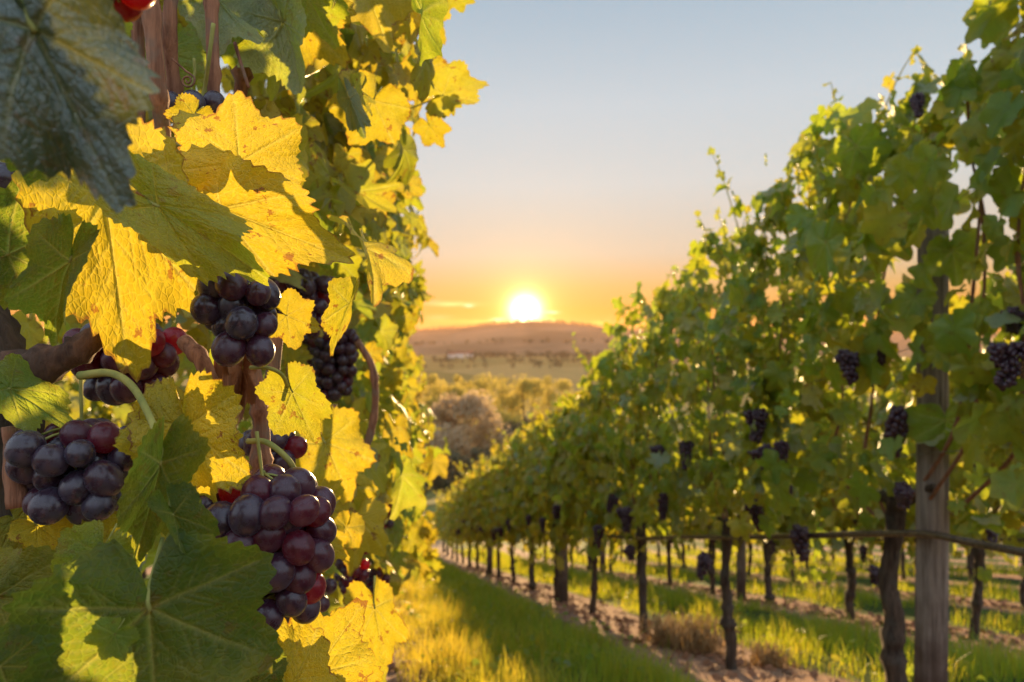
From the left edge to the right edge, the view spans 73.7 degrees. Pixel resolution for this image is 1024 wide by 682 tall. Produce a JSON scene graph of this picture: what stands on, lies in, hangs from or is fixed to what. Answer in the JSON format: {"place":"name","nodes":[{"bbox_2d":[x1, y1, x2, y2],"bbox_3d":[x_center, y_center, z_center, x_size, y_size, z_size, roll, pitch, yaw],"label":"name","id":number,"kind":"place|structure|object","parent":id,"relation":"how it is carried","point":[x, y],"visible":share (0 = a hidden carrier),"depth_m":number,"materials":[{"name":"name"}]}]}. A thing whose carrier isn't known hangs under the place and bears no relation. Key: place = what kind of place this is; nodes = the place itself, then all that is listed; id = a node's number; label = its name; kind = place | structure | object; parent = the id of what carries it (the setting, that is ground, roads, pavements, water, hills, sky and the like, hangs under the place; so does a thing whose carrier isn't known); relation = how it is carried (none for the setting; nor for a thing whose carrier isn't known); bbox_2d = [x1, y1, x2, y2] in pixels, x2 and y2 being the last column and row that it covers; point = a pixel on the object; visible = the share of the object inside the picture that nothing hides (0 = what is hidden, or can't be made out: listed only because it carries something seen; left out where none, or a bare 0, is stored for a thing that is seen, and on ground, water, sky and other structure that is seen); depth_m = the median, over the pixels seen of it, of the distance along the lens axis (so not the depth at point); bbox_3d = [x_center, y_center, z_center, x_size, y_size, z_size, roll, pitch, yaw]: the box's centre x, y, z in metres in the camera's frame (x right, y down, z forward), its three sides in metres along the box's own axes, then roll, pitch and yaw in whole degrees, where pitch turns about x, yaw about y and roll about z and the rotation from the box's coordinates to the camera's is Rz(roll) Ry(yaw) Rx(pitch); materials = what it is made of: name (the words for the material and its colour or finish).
{"place":"outdoors","nodes":[
{"label":"outdoors","id":0,"kind":"place"},
{"bbox_2d":[10,0,1023,332],"label":"sky","id":1,"kind":"structure","parent":0,"point":[577,177],"materials":[{"name":"blue"}]},
{"bbox_2d":[47,321,1023,681],"bbox_3d":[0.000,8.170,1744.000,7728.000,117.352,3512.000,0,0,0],"label":"ground","id":2,"kind":"structure","parent":0,"point":[513,335],"depth_m":11.58,"materials":[{"name":"plant"}]},
{"bbox_2d":[38,321,132,427],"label":"grape leaf","id":3,"kind":"object","parent":2,"relation":"on","point":[117,415],"visible":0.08,"depth_m":4.86,"materials":[{"name":"yellow plant"}]},
{"bbox_2d":[0,0,488,681],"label":"grape vine","id":4,"kind":"object","parent":2,"relation":"on","point":[124,224],"visible":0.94,"depth_m":0.35,"materials":[{"name":"yellow plant"}]},
{"bbox_2d":[0,162,15,188],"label":"grape bunch","id":5,"kind":"object","parent":4,"relation":"hanging from","point":[5,177],"visible":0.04,"depth_m":0.39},
{"bbox_2d":[4,380,132,524],"bbox_3d":[-0.223,0.056,0.349,0.064,0.075,0.054,0,0,0],"label":"grape bunch","id":6,"kind":"object","parent":4,"relation":"attached to","point":[74,471],"visible":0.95,"depth_m":0.33,"materials":[{"name":"food"}]},
{"bbox_2d":[62,323,186,405],"bbox_3d":[-0.284,0.006,0.501,0.085,0.083,0.071,0,0,0],"label":"grape bunch","id":7,"kind":"object","parent":4,"relation":"attached to","point":[166,351],"visible":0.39,"depth_m":0.49,"materials":[{"name":"food"}]},
{"bbox_2d":[113,0,155,21],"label":"grape bunch","id":8,"kind":"object","parent":4,"relation":"attached to","point":[129,10],"visible":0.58,"depth_m":0.24,"materials":[{"name":"food"}]},
{"bbox_2d":[168,58,224,112],"bbox_3d":[-0.213,-0.169,0.461,0.037,0.044,0.039,0,0,35],"label":"grape bunch","id":9,"kind":"object","parent":4,"relation":"hanging from","point":[213,99],"visible":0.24,"depth_m":0.45,"materials":[{"name":"food"}]},
{"bbox_2d":[190,235,280,366],"bbox_3d":[-0.149,-0.024,0.371,0.045,0.075,0.043,0,0,0],"label":"grape bunch","id":10,"kind":"object","parent":4,"relation":"hanging from","point":[237,315],"visible":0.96,"depth_m":0.36,"materials":[{"name":"food"}]},
{"bbox_2d":[199,431,336,630],"bbox_3d":[-0.130,0.100,0.359,0.072,0.105,0.058,0,0,0],"label":"grape bunch","id":11,"kind":"object","parent":4,"relation":"hanging from","point":[282,515],"visible":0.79,"depth_m":0.34,"materials":[{"name":"food"}]},
{"bbox_2d":[238,429,307,470],"bbox_3d":[-0.197,0.086,0.558,0.056,0.072,0.039,0,0,0],"label":"grape bunch","id":12,"kind":"object","parent":4,"relation":"attached to","point":[293,446],"visible":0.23,"depth_m":0.55,"materials":[{"name":"food"}]},
{"bbox_2d":[268,264,334,338],"bbox_3d":[-0.279,-0.057,0.902,0.096,0.116,0.081,0,0,0],"label":"grape bunch","id":13,"kind":"object","parent":4,"relation":"hanging from","point":[315,286],"visible":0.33,"depth_m":0.88,"materials":[{"name":"food"}]},
{"bbox_2d":[320,578,336,611],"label":"grape bunch","id":14,"kind":"object","parent":4,"relation":"hanging from","point":[331,585],"visible":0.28,"depth_m":0.75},
{"bbox_2d":[302,328,359,401],"bbox_3d":[-0.330,0.031,1.251,0.106,0.160,0.092,0,0,0],"label":"grape bunch","id":15,"kind":"object","parent":4,"relation":"hanging from","point":[339,367],"visible":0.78,"depth_m":1.23,"materials":[{"name":"food"}]},
{"bbox_2d":[334,552,369,604],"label":"grape bunch","id":16,"kind":"object","parent":4,"relation":"hanging from","point":[361,573],"visible":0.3,"depth_m":1.14,"materials":[{"name":"food"}]},
{"bbox_2d":[59,0,446,622],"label":"grape vine","id":17,"kind":"object","parent":2,"relation":"on","point":[397,161],"visible":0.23,"depth_m":1.37,"materials":[{"name":"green plant"}]},
{"bbox_2d":[365,559,389,593],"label":"grape bunch","id":18,"kind":"object","parent":17,"relation":"hanging from","point":[373,572],"visible":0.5,"depth_m":1.68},
{"bbox_2d":[384,504,393,528],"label":"grape bunch","id":19,"kind":"object","parent":17,"relation":"hanging from","point":[389,523],"visible":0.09,"depth_m":1.89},
{"bbox_2d":[249,140,449,594],"bbox_3d":[-0.706,0.330,2.760,0.986,2.440,1.360,0,0,0],"label":"grape vine","id":20,"kind":"object","parent":2,"relation":"on","point":[408,538],"visible":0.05,"depth_m":2.42,"materials":[{"name":"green plant"}]},
{"bbox_2d":[306,283,443,595],"bbox_3d":[-0.895,0.644,3.977,1.010,2.469,1.513,0,0,0],"label":"grape vine","id":21,"kind":"object","parent":2,"relation":"on","point":[428,556],"visible":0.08,"depth_m":4.32,"materials":[{"name":"yellow plant"}]},
{"bbox_2d":[365,447,437,584],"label":"grape vine","id":22,"kind":"object","parent":2,"relation":"on","point":[433,539],"visible":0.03,"depth_m":5.47,"materials":[{"name":"yellow plant"}]},
{"bbox_2d":[414,373,447,422],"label":"tree","id":23,"kind":"object","parent":2,"relation":"on","point":[429,379],"visible":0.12,"depth_m":93.69,"materials":[{"name":"green plant"}]},
{"bbox_2d":[432,493,448,554],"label":"grape vine","id":24,"kind":"object","parent":2,"relation":"on","point":[438,512],"visible":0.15,"depth_m":19.23,"materials":[{"name":"green plant"}]},
{"bbox_2d":[432,495,449,551],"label":"grape vine","id":25,"kind":"object","parent":2,"relation":"on","point":[440,538],"visible":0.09,"depth_m":20.46,"materials":[{"name":"green plant"}]},
{"bbox_2d":[432,490,464,558],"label":"grape vine","id":26,"kind":"object","parent":2,"relation":"on","point":[443,522],"visible":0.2,"depth_m":17.96,"materials":[{"name":"green plant"}]},
{"bbox_2d":[425,444,473,495],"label":"bush","id":27,"kind":"object","parent":2,"relation":"on","point":[438,482],"visible":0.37,"depth_m":54.04,"materials":[{"name":"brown plant"}]},
{"bbox_2d":[421,378,477,475],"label":"tree","id":28,"kind":"object","parent":2,"relation":"on","point":[455,388],"visible":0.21,"depth_m":84.15,"materials":[{"name":"green plant"}]},
{"bbox_2d":[440,486,467,561],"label":"grape vine","id":29,"kind":"object","parent":2,"relation":"on","point":[451,499],"visible":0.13,"depth_m":16.86,"materials":[{"name":"green plant"}]},
{"bbox_2d":[443,476,466,563],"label":"grape vine","id":30,"kind":"object","parent":2,"relation":"on","point":[455,494],"visible":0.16,"depth_m":15.64,"materials":[{"name":"green plant"}]},
{"bbox_2d":[447,468,472,565],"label":"grape vine","id":31,"kind":"object","parent":2,"relation":"on","point":[458,503],"visible":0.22,"depth_m":14.44,"materials":[{"name":"green plant"}]},
{"bbox_2d":[453,374,481,435],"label":"tree","id":32,"kind":"object","parent":2,"relation":"on","point":[457,379],"visible":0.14,"depth_m":109.59,"materials":[{"name":"green plant"}]},
{"bbox_2d":[423,388,512,476],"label":"tree","id":33,"kind":"object","parent":2,"relation":"on","point":[449,413],"visible":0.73,"depth_m":60.68,"materials":[{"name":"brown plant"}]},
{"bbox_2d":[451,446,493,484],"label":"bush","id":34,"kind":"object","parent":2,"relation":"on","point":[475,453],"visible":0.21,"depth_m":55.37,"materials":[{"name":"green plant"}]},
{"bbox_2d":[453,461,496,568],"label":"grape vine","id":35,"kind":"object","parent":2,"relation":"on","point":[464,487],"visible":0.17,"depth_m":13.22,"materials":[{"name":"green plant"}]},
{"bbox_2d":[463,456,506,573],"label":"grape vine","id":36,"kind":"object","parent":2,"relation":"on","point":[475,484],"visible":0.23,"depth_m":12.04,"materials":[{"name":"green plant"}]},
{"bbox_2d":[487,498,492,574],"bbox_3d":[-0.386,3.145,11.800,0.108,2.000,0.107,0,0,0],"label":"wooden post","id":37,"kind":"object","parent":2,"relation":"on","point":[489,560],"visible":0.27,"depth_m":11.76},
{"bbox_2d":[470,434,523,577],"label":"grape vine","id":38,"kind":"object","parent":2,"relation":"on","point":[484,486],"visible":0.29,"depth_m":10.85,"materials":[{"name":"green plant"}]},
{"bbox_2d":[466,372,527,445],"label":"tree","id":39,"kind":"object","parent":2,"relation":"on","point":[478,383],"visible":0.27,"depth_m":99.02,"materials":[{"name":"green plant"}]},
{"bbox_2d":[479,408,522,456],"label":"bush","id":40,"kind":"object","parent":2,"relation":"on","point":[506,417],"visible":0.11,"depth_m":77.36,"materials":[{"name":"green plant"}]},
{"bbox_2d":[479,425,528,582],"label":"grape vine","id":41,"kind":"object","parent":2,"relation":"on","point":[495,488],"visible":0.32,"depth_m":9.63,"materials":[{"name":"green plant"}]},
{"bbox_2d":[489,420,523,454],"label":"bush","id":42,"kind":"object","parent":2,"relation":"on","point":[513,427],"visible":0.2,"depth_m":65.40,"materials":[{"name":"green plant"}]},
{"bbox_2d":[473,412,553,589],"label":"grape vine","id":43,"kind":"object","parent":2,"relation":"on","point":[519,443],"visible":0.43,"depth_m":8.44,"materials":[{"name":"green plant"}]},
{"bbox_2d":[492,373,557,428],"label":"tree","id":44,"kind":"object","parent":2,"relation":"on","point":[524,387],"visible":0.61,"depth_m":95.78,"materials":[{"name":"green plant"}]},
{"bbox_2d":[529,375,573,417],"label":"tree","id":45,"kind":"object","parent":2,"relation":"on","point":[564,385],"visible":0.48,"depth_m":119.00,"materials":[{"name":"green plant"}]},
{"bbox_2d":[514,391,592,600],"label":"grape vine","id":46,"kind":"object","parent":2,"relation":"on","point":[540,455],"visible":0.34,"depth_m":7.19,"materials":[{"name":"green plant"}]},
{"bbox_2d":[539,517,546,532],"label":"grape bunch","id":47,"kind":"object","parent":46,"relation":"hanging from","point":[542,522],"visible":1,"depth_m":6.92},
{"bbox_2d":[558,418,567,602],"bbox_3d":[0.525,1.796,7.049,0.112,2.000,0.111,0,0,0],"label":"wooden post","id":48,"kind":"object","parent":2,"relation":"on","point":[562,586],"visible":0.22,"depth_m":7.00,"materials":[{"name":"wood"}]},
{"bbox_2d":[409,318,748,368],"bbox_3d":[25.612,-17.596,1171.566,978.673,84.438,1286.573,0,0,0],"label":"woodland","id":49,"kind":"object","parent":2,"relation":"on","point":[588,354],"visible":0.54,"depth_m":923.58,"materials":[{"name":"plant"}]},
{"bbox_2d":[537,368,650,612],"bbox_3d":[0.697,1.308,6.057,0.828,2.379,1.687,0,0,-16],"label":"grape vine","id":50,"kind":"object","parent":2,"relation":"on","point":[570,474],"visible":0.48,"depth_m":5.92,"materials":[{"name":"green plant"}]},
{"bbox_2d":[551,505,561,519],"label":"grape bunch","id":51,"kind":"object","parent":50,"relation":"hanging from","point":[556,511],"visible":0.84,"depth_m":6.34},
{"bbox_2d":[600,549,605,572],"bbox_3d":[1.618,3.253,12.201,0.108,2.000,0.107,0,0,0],"label":"wooden post","id":52,"kind":"object","parent":2,"relation":"on","point":[602,558],"visible":0.12,"depth_m":12.16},
{"bbox_2d":[605,469,629,574],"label":"grape vine","id":53,"kind":"object","parent":2,"relation":"on","point":[610,566],"visible":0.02,"depth_m":11.72,"materials":[{"name":"green plant"}]},
{"bbox_2d":[607,465,664,577],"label":"grape vine","id":54,"kind":"object","parent":2,"relation":"on","point":[637,571],"visible":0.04,"depth_m":10.53,"materials":[{"name":"green plant"}]},
{"bbox_2d":[549,264,740,633],"bbox_3d":[0.840,0.817,4.866,1.188,2.652,1.570,0,0,0],"label":"grape vine","id":55,"kind":"object","parent":2,"relation":"on","point":[627,376],"visible":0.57,"depth_m":4.82,"materials":[{"name":"green plant"}]},
{"bbox_2d":[592,525,604,548],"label":"grape bunch","id":56,"kind":"object","parent":55,"relation":"hanging from","point":[597,538],"visible":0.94,"depth_m":5.13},
{"bbox_2d":[606,493,618,512],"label":"grape bunch","id":57,"kind":"object","parent":55,"relation":"hanging from","point":[612,500],"visible":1,"depth_m":4.71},
{"bbox_2d":[616,506,633,533],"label":"grape bunch","id":58,"kind":"object","parent":55,"relation":"hanging from","point":[624,516],"visible":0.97,"depth_m":4.52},
{"bbox_2d":[622,544,635,561],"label":"grape bunch","id":59,"kind":"object","parent":55,"relation":"hanging from","point":[629,552],"visible":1,"depth_m":4.77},
{"bbox_2d":[632,608,699,649],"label":"dry grass tuft","id":60,"kind":"object","parent":2,"relation":"on","point":[661,636],"visible":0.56,"depth_m":4.33,"materials":[{"name":"plant"}]},
{"bbox_2d":[634,436,714,583],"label":"grape vine","id":61,"kind":"object","parent":2,"relation":"on","point":[667,543],"visible":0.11,"depth_m":9.34,"materials":[{"name":"green plant"}]},
{"bbox_2d":[681,528,700,567],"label":"grape vine","id":62,"kind":"object","parent":2,"relation":"on","point":[684,547],"visible":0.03,"depth_m":13.59,"materials":[{"name":"green plant"}]},
{"bbox_2d":[692,525,715,571],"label":"grape vine","id":63,"kind":"object","parent":2,"relation":"on","point":[713,550],"visible":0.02,"depth_m":12.36,"materials":[{"name":"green plant"}]},
{"bbox_2d":[388,563,1023,681],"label":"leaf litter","id":64,"kind":"object","parent":2,"relation":"on","point":[740,661],"visible":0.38,"depth_m":5.78,"materials":[{"name":"plant"}]},
{"bbox_2d":[658,605,754,657],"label":"dry grass tuft","id":65,"kind":"object","parent":2,"relation":"on","point":[704,640],"visible":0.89,"depth_m":4.11,"materials":[{"name":"plant"}]},
{"bbox_2d":[390,543,1023,681],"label":"grass","id":66,"kind":"structure","parent":2,"relation":"on","point":[835,633],"depth_m":4.70,"materials":[{"name":"plant"}]},
{"bbox_2d":[672,412,763,593],"bbox_3d":[2.377,1.899,8.147,0.828,2.332,1.687,0,0,-16],"label":"grape vine","id":67,"kind":"object","parent":2,"relation":"on","point":[708,530],"visible":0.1,"depth_m":8.14,"materials":[{"name":"green plant"}]},
{"bbox_2d":[736,431,745,599],"bbox_3d":[2.518,1.952,7.499,0.108,2.000,0.107,0,0,0],"label":"wooden post","id":68,"kind":"object","parent":2,"relation":"on","point":[741,571],"visible":0.23,"depth_m":7.46,"materials":[{"name":"wood"}]},
{"bbox_2d":[720,532,764,574],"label":"grape vine","id":69,"kind":"object","parent":2,"relation":"on","point":[750,547],"visible":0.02,"depth_m":11.16,"materials":[{"name":"green plant"}]},
{"bbox_2d":[618,146,867,669],"bbox_3d":[1.142,0.466,3.672,0.838,2.699,1.624,0,0,-8],"label":"grape vine","id":70,"kind":"object","parent":2,"relation":"on","point":[729,455],"visible":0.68,"depth_m":3.56,"materials":[{"name":"green plant"}]},
{"bbox_2d":[649,445,665,454],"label":"grape bunch","id":71,"kind":"object","parent":70,"relation":"hanging from","point":[657,449],"visible":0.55,"depth_m":3.91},
{"bbox_2d":[657,492,668,519],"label":"grape bunch","id":72,"kind":"object","parent":70,"relation":"hanging from","point":[663,501],"visible":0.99,"depth_m":3.93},
{"bbox_2d":[678,440,694,470],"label":"grape bunch","id":73,"kind":"object","parent":70,"relation":"hanging from","point":[683,446],"visible":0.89,"depth_m":3.68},
{"bbox_2d":[696,551,712,580],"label":"grape bunch","id":74,"kind":"object","parent":70,"relation":"hanging from","point":[704,562],"visible":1,"depth_m":3.50,"materials":[{"name":"food"}]},
{"bbox_2d":[744,499,763,532],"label":"grape bunch","id":75,"kind":"object","parent":70,"relation":"hanging from","point":[755,511],"visible":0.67,"depth_m":3.17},
{"bbox_2d":[479,529,1023,556],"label":"irrigation hose","id":76,"kind":"object","parent":2,"relation":"on","point":[997,547],"visible":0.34,"depth_m":2.50,"materials":[{"name":"plastic"}]},
{"bbox_2d":[742,636,806,670],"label":"dry grass tuft","id":77,"kind":"object","parent":2,"relation":"on","point":[767,655],"visible":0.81,"depth_m":3.73,"materials":[{"name":"plant"}]},
{"bbox_2d":[705,400,845,603],"bbox_3d":[2.665,1.579,6.949,1.010,2.314,1.568,0,0,0],"label":"grape vine","id":78,"kind":"object","parent":2,"relation":"on","point":[767,577],"visible":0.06,"depth_m":6.93,"materials":[{"name":"green plant"}]},
{"bbox_2d":[757,496,811,582],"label":"grape vine","id":79,"kind":"object","parent":2,"relation":"on","point":[793,554],"visible":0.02,"depth_m":9.99,"materials":[{"name":"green plant"}]},
{"bbox_2d":[570,442,1010,506],"bbox_3d":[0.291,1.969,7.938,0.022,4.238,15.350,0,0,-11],"label":"trellis wire","id":80,"kind":"object","parent":2,"relation":"on","point":[879,459],"visible":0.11,"depth_m":2.31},
{"bbox_2d":[611,534,1023,540],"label":"irrigation hose","id":81,"kind":"object","parent":2,"relation":"on","point":[982,539],"visible":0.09,"depth_m":5.05,"materials":[{"name":"plastic"}]},
{"bbox_2d":[807,429,880,587],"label":"grape vine","id":82,"kind":"object","parent":2,"relation":"on","point":[869,556],"depth_m":8.74,"materials":[{"name":"green plant"}]},
{"bbox_2d":[776,357,915,619],"bbox_3d":[2.699,1.241,5.730,1.060,2.355,1.676,0,0,-13],"label":"grape vine","id":83,"kind":"object","parent":2,"relation":"on","point":[841,520],"visible":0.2,"depth_m":5.70,"materials":[{"name":"green plant"}]},
{"bbox_2d":[859,545,867,562],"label":"grape bunch","id":84,"kind":"object","parent":83,"relation":"hanging from","point":[863,549],"visible":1,"depth_m":5.43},
{"bbox_2d":[703,0,1023,681],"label":"grape vine","id":85,"kind":"object","parent":2,"relation":"on","point":[881,233],"visible":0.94,"depth_m":2.38,"materials":[{"name":"green plant"}]},
{"bbox_2d":[743,407,768,444],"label":"grape bunch","id":86,"kind":"object","parent":85,"relation":"hanging from","point":[759,415],"visible":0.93,"depth_m":2.98,"materials":[{"name":"food"}]},
{"bbox_2d":[747,443,774,469],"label":"grape bunch","id":87,"kind":"object","parent":85,"relation":"hanging from","point":[757,453],"visible":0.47,"depth_m":2.85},
{"bbox_2d":[773,440,789,462],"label":"grape bunch","id":88,"kind":"object","parent":85,"relation":"hanging from","point":[782,447],"visible":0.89,"depth_m":2.71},
{"bbox_2d":[834,349,859,384],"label":"grape bunch","id":89,"kind":"object","parent":85,"relation":"hanging from","point":[847,360],"visible":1,"depth_m":2.34,"materials":[{"name":"food"}]},
{"bbox_2d":[870,349,885,366],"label":"grape bunch","id":90,"kind":"object","parent":85,"relation":"hanging from","point":[881,356],"visible":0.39,"depth_m":2.35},
{"bbox_2d":[883,405,908,457],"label":"grape bunch","id":91,"kind":"object","parent":85,"relation":"hanging from","point":[895,423],"visible":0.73,"depth_m":2.28,"materials":[{"name":"food"}]},
{"bbox_2d":[893,481,914,509],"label":"grape bunch","id":92,"kind":"object","parent":85,"relation":"hanging from","point":[904,492],"visible":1,"depth_m":2.18,"materials":[{"name":"food"}]},
{"bbox_2d":[909,92,925,118],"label":"grape bunch","id":93,"kind":"object","parent":85,"relation":"hanging from","point":[917,101],"visible":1,"depth_m":2.03,"materials":[{"name":"food"}]},
{"bbox_2d":[986,341,1023,391],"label":"grape bunch","id":94,"kind":"object","parent":85,"relation":"hanging from","point":[1004,357],"visible":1,"depth_m":1.71,"materials":[{"name":"food"}]},
{"bbox_2d":[1000,306,1023,334],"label":"grape bunch","id":95,"kind":"object","parent":85,"relation":"hanging from","point":[1014,328],"visible":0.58,"depth_m":1.86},
{"bbox_2d":[877,541,905,579],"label":"grape vine","id":96,"kind":"object","parent":2,"relation":"on","point":[902,561],"visible":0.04,"depth_m":10.59,"materials":[{"name":"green plant"}]},
{"bbox_2d":[857,466,968,559],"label":"grape vine","id":97,"kind":"object","parent":2,"relation":"on","point":[950,519],"visible":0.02,"depth_m":7.56,"materials":[{"name":"green plant"}]},
{"bbox_2d":[914,228,948,681],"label":"wooden post","id":98,"kind":"object","parent":2,"relation":"on","point":[931,635],"visible":0.64,"depth_m":2.29,"materials":[{"name":"wood"}]},
{"bbox_2d":[857,342,1023,639],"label":"grape vine","id":99,"kind":"object","parent":2,"relation":"on","point":[1013,520],"visible":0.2,"depth_m":4.53,"materials":[{"name":"green plant"}]},
{"bbox_2d":[984,529,997,542],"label":"grape bunch","id":100,"kind":"object","parent":99,"relation":"hanging from","point":[990,535],"visible":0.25,"depth_m":3.57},
{"bbox_2d":[906,0,1023,535],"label":"grape vine","id":101,"kind":"object","parent":2,"relation":"on","point":[926,167],"visible":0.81,"depth_m":1.83,"materials":[{"name":"green plant"}]},
{"bbox_2d":[949,426,1023,606],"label":"grape vine","id":102,"kind":"object","parent":2,"relation":"on","point":[1020,534],"visible":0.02,"depth_m":6.39,"materials":[{"name":"green plant"}]},
{"bbox_2d":[964,533,1013,582],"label":"grape vine","id":103,"kind":"object","parent":2,"relation":"on","point":[970,567],"visible":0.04,"depth_m":9.36,"materials":[{"name":"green plant"}]},
{"bbox_2d":[789,524,809,561],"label":"grape bunch","id":104,"kind":"object","parent":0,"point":[799,537],"visible":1,"depth_m":2.85,"materials":[{"name":"food"}]},
{"bbox_2d":[867,564,878,585],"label":"grape bunch","id":105,"kind":"object","parent":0,"point":[873,570],"visible":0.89,"depth_m":4.08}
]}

